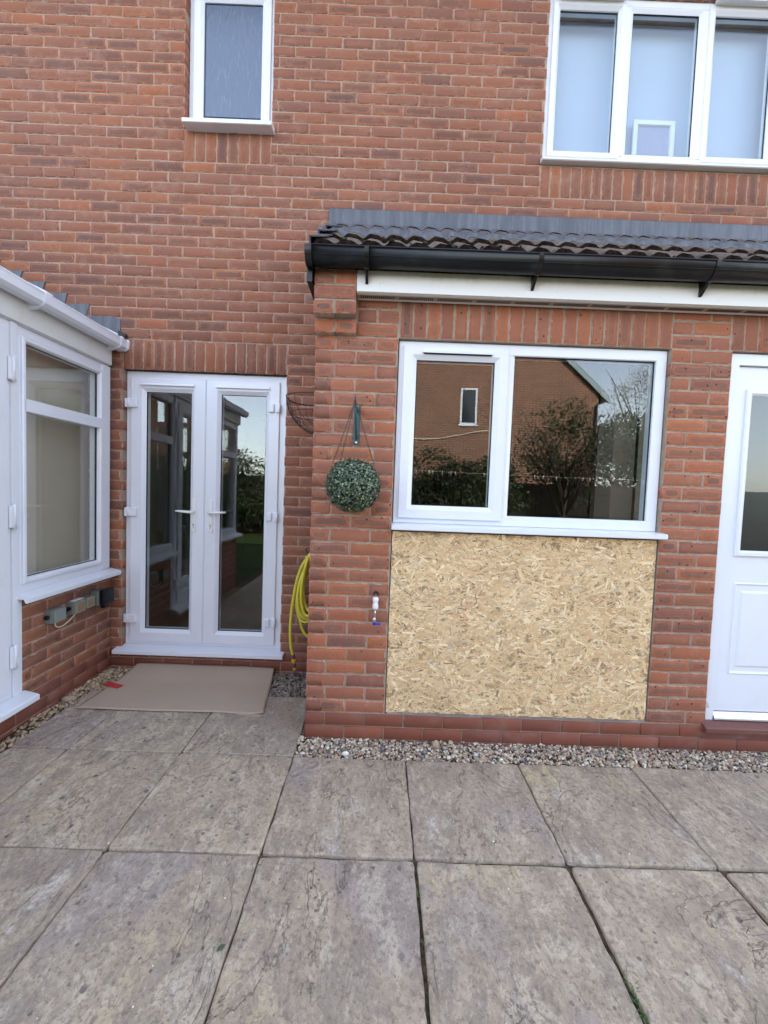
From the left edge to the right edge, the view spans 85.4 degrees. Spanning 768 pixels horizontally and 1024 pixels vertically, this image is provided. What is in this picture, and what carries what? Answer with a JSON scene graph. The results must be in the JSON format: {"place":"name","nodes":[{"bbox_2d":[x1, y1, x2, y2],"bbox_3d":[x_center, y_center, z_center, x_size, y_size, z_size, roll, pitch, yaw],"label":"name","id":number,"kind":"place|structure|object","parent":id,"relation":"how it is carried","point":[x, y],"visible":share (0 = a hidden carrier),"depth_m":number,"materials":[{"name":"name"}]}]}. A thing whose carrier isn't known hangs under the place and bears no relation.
{"place":"outdoors","nodes":[
{"label":"outdoors","id":0,"kind":"place"},
{"bbox_2d":[216,944,225,951],"bbox_3d":[-0.500,1.333,1.274,0.013,0.004,0.031,4,3,35],"label":"fallen leaf","id":1,"kind":"object","parent":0,"point":[221,946],"visible":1,"depth_m":1.27,"materials":[{"name":"green plant"}]},
{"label":"ground","id":2,"kind":"structure","parent":0,"visible":0},
{"bbox_2d":[0,260,129,739],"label":"conservatory","id":3,"kind":"object","parent":2,"relation":"on","point":[43,666],"visible":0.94,"depth_m":2.51,"materials":[{"name":"brick"}]},
{"bbox_2d":[0,317,39,722],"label":"door","id":4,"kind":"structure","parent":3,"relation":"in","point":[9,514],"depth_m":2.24,"materials":[{"name":"plastic"}]},
{"bbox_2d":[44,606,65,623],"bbox_3d":[-2.046,0.641,2.585,0.062,0.088,0.115,2,3,0],"label":"switch box","id":5,"kind":"object","parent":3,"relation":"attached to","point":[55,614],"visible":1,"depth_m":2.56,"materials":[{"name":"grey plastic"}]},
{"bbox_2d":[26,348,88,573],"bbox_3d":[-2.191,-0.380,2.703,0.003,1.620,0.765,2,3,0],"label":"window blind","id":6,"kind":"object","parent":3,"relation":"attached to","point":[57,463],"depth_m":2.78,"materials":[{"name":"beige fabric"}]},
{"bbox_2d":[17,325,120,603],"bbox_3d":[-2.040,-0.278,2.709,0.148,1.543,0.827,2,3,0],"label":"window","id":7,"kind":"structure","parent":3,"relation":"in","point":[39,585],"depth_m":2.75,"materials":[{"name":"plastic"}]},
{"bbox_2d":[66,595,94,614],"bbox_3d":[-2.043,0.622,2.806,0.067,0.092,0.214,2,3,0],"label":"switch box","id":8,"kind":"object","parent":3,"relation":"attached to","point":[77,605],"visible":1,"depth_m":2.76,"materials":[{"name":"grey plastic"}]},
{"bbox_2d":[54,614,75,627],"bbox_3d":[-2.054,0.694,2.708,0.038,0.084,0.233,2,3,5],"label":"white cable","id":9,"kind":"object","parent":8,"relation":"attached to","point":[65,623],"visible":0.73,"depth_m":2.69,"materials":[{"name":"white plastic"}]},
{"bbox_2d":[91,587,113,607],"bbox_3d":[-2.032,0.620,2.996,0.092,0.136,0.149,2,3,0],"label":"switch box","id":10,"kind":"object","parent":3,"relation":"attached to","point":[104,597],"visible":0.89,"depth_m":2.97,"materials":[{"name":"black plastic"}]},
{"bbox_2d":[0,0,767,674],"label":"brick house","id":11,"kind":"structure","parent":2,"relation":"on","point":[178,178],"depth_m":3.04,"materials":[{"name":"brick"}]},
{"bbox_2d":[182,0,274,134],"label":"window","id":12,"kind":"structure","parent":11,"relation":"in","point":[232,41],"depth_m":3.05,"materials":[{"name":"plastic"}]},
{"bbox_2d":[631,119,675,155],"bbox_3d":[2.039,-2.742,3.164,0.315,0.440,0.018,2,3,0],"label":"picture frame","id":13,"kind":"object","parent":11,"relation":"on","point":[653,137],"visible":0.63,"depth_m":3.16,"materials":[{"name":"plastic"}]},
{"bbox_2d":[540,0,767,173],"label":"window","id":14,"kind":"structure","parent":11,"relation":"in","point":[705,16],"depth_m":3.03,"materials":[{"name":"plastic"}]},
{"bbox_2d":[553,22,767,158],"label":"roller blind","id":15,"kind":"object","parent":11,"relation":"attached to","point":[660,73],"visible":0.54,"depth_m":3.18,"materials":[{"name":"fabric"}]},
{"bbox_2d":[0,669,767,1023],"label":"patio bedding","id":16,"kind":"object","parent":2,"relation":"on","point":[414,861],"depth_m":1.62,"materials":[{"name":"stone"}]},
{"bbox_2d":[0,667,131,751],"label":"gravel","id":17,"kind":"structure","parent":16,"relation":"on","point":[108,675],"depth_m":2.75,"materials":[{"name":"beige gravel"}]},
{"bbox_2d":[61,695,76,702],"bbox_3d":[-2.037,1.210,2.691,0.083,0.047,0.059,2,3,0],"label":"stone","id":18,"kind":"object","parent":17,"relation":"on","point":[68,698],"visible":0.98,"depth_m":2.68,"materials":[{"name":"beige stone"}]},
{"bbox_2d":[268,672,305,739],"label":"gravel","id":19,"kind":"structure","parent":16,"relation":"on","point":[298,683],"depth_m":2.98,"materials":[{"name":"grey gravel"}]},
{"bbox_2d":[0,690,767,1023],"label":"patio","id":20,"kind":"structure","parent":16,"relation":"on","point":[138,922],"depth_m":1.50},
{"bbox_2d":[75,662,273,716],"bbox_3d":[-1.348,1.205,2.876,1.192,0.048,0.629,2,3,0],"label":"cardboard sheet","id":21,"kind":"object","parent":20,"relation":"on","point":[180,687],"visible":1,"depth_m":2.85,"materials":[{"name":"beige cardboard"}]},
{"bbox_2d":[293,735,767,772],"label":"gravel","id":22,"kind":"structure","parent":16,"relation":"on","point":[642,758],"depth_m":2.29,"materials":[{"name":"grey gravel"}]},
{"bbox_2d":[342,751,348,755],"bbox_3d":[-0.206,1.294,2.231,0.039,0.026,0.023,2,3,0],"label":"stone","id":23,"kind":"object","parent":22,"relation":"on","point":[345,753],"visible":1,"depth_m":2.22,"materials":[{"name":"white stone"}]},
{"bbox_2d":[432,740,438,748],"bbox_3d":[0.288,1.296,2.315,0.039,0.053,0.023,2,3,0],"label":"stone","id":24,"kind":"object","parent":22,"relation":"on","point":[435,745],"visible":1,"depth_m":2.31,"materials":[{"name":"beige stone"}]},
{"bbox_2d":[304,208,767,755],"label":"kitchen extension","id":25,"kind":"object","parent":16,"relation":"on","point":[494,374],"visible":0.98,"depth_m":2.34,"materials":[{"name":"brick"}]},
{"bbox_2d":[286,392,313,434],"bbox_3d":[-0.523,-0.644,2.838,0.272,0.250,0.437,2,3,0],"label":"wire basket","id":26,"kind":"object","parent":25,"relation":"attached to","point":[292,416],"visible":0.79,"depth_m":2.76,"materials":[{"name":"black metal"}]},
{"bbox_2d":[353,394,359,444],"bbox_3d":[-0.149,-0.484,2.191,0.034,0.236,0.190,2,3,0],"label":"plant bracket","id":27,"kind":"object","parent":25,"relation":"attached to","point":[356,429],"visible":0.91,"depth_m":2.28,"materials":[{"name":"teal metal"}]},
{"bbox_2d":[324,401,381,513],"bbox_3d":[-0.152,-0.282,2.122,0.292,0.580,0.289,2,3,0],"label":"leaf ball","id":28,"kind":"object","parent":27,"relation":"hanging from","point":[352,484],"visible":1,"depth_m":2.04,"materials":[{"name":"green plant"}]},
{"bbox_2d":[372,591,380,624],"bbox_3d":[-0.040,0.534,2.309,0.048,0.181,0.056,2,3,0],"label":"water tap","id":29,"kind":"object","parent":25,"relation":"attached to","point":[375,601],"visible":1,"depth_m":2.29,"materials":[{"name":"white metal"}]},
{"bbox_2d":[385,531,656,722],"bbox_3d":[0.773,0.655,2.358,1.494,1.044,0.023,2,3,0],"label":"osb board","id":30,"kind":"object","parent":25,"relation":"attached to","point":[519,626],"visible":1,"depth_m":2.35,"materials":[{"name":"beige wood"}]},
{"bbox_2d":[391,341,667,539],"bbox_3d":[0.813,-0.397,2.316,1.507,1.058,0.156,2,3,0],"label":"window","id":31,"kind":"structure","parent":25,"relation":"in","point":[492,518],"depth_m":2.32,"materials":[{"name":"plastic"}]},
{"bbox_2d":[701,354,767,739],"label":"door","id":32,"kind":"structure","parent":25,"relation":"in","point":[737,683],"depth_m":2.37,"materials":[{"name":"plastic"}]},
{"bbox_3d":[-0.489,0.290,2.954,0.140,0.082,0.050,2,3,0],"label":"hose hook","id":33,"kind":"object","parent":25,"relation":"attached to","visible":0},
{"bbox_2d":[289,552,310,675],"bbox_3d":[-0.563,0.736,2.986,0.223,0.918,0.177,3,3,9],"label":"garden hose","id":34,"kind":"object","parent":33,"relation":"hanging from","point":[300,605],"visible":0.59,"depth_m":2.94,"materials":[{"name":"yellow rubber"}]},
{"bbox_2d":[622,965,651,1023],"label":"weed","id":35,"kind":"object","parent":16,"relation":"on","point":[644,1019],"visible":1,"depth_m":1.18,"materials":[{"name":"green plant"}]}
]}

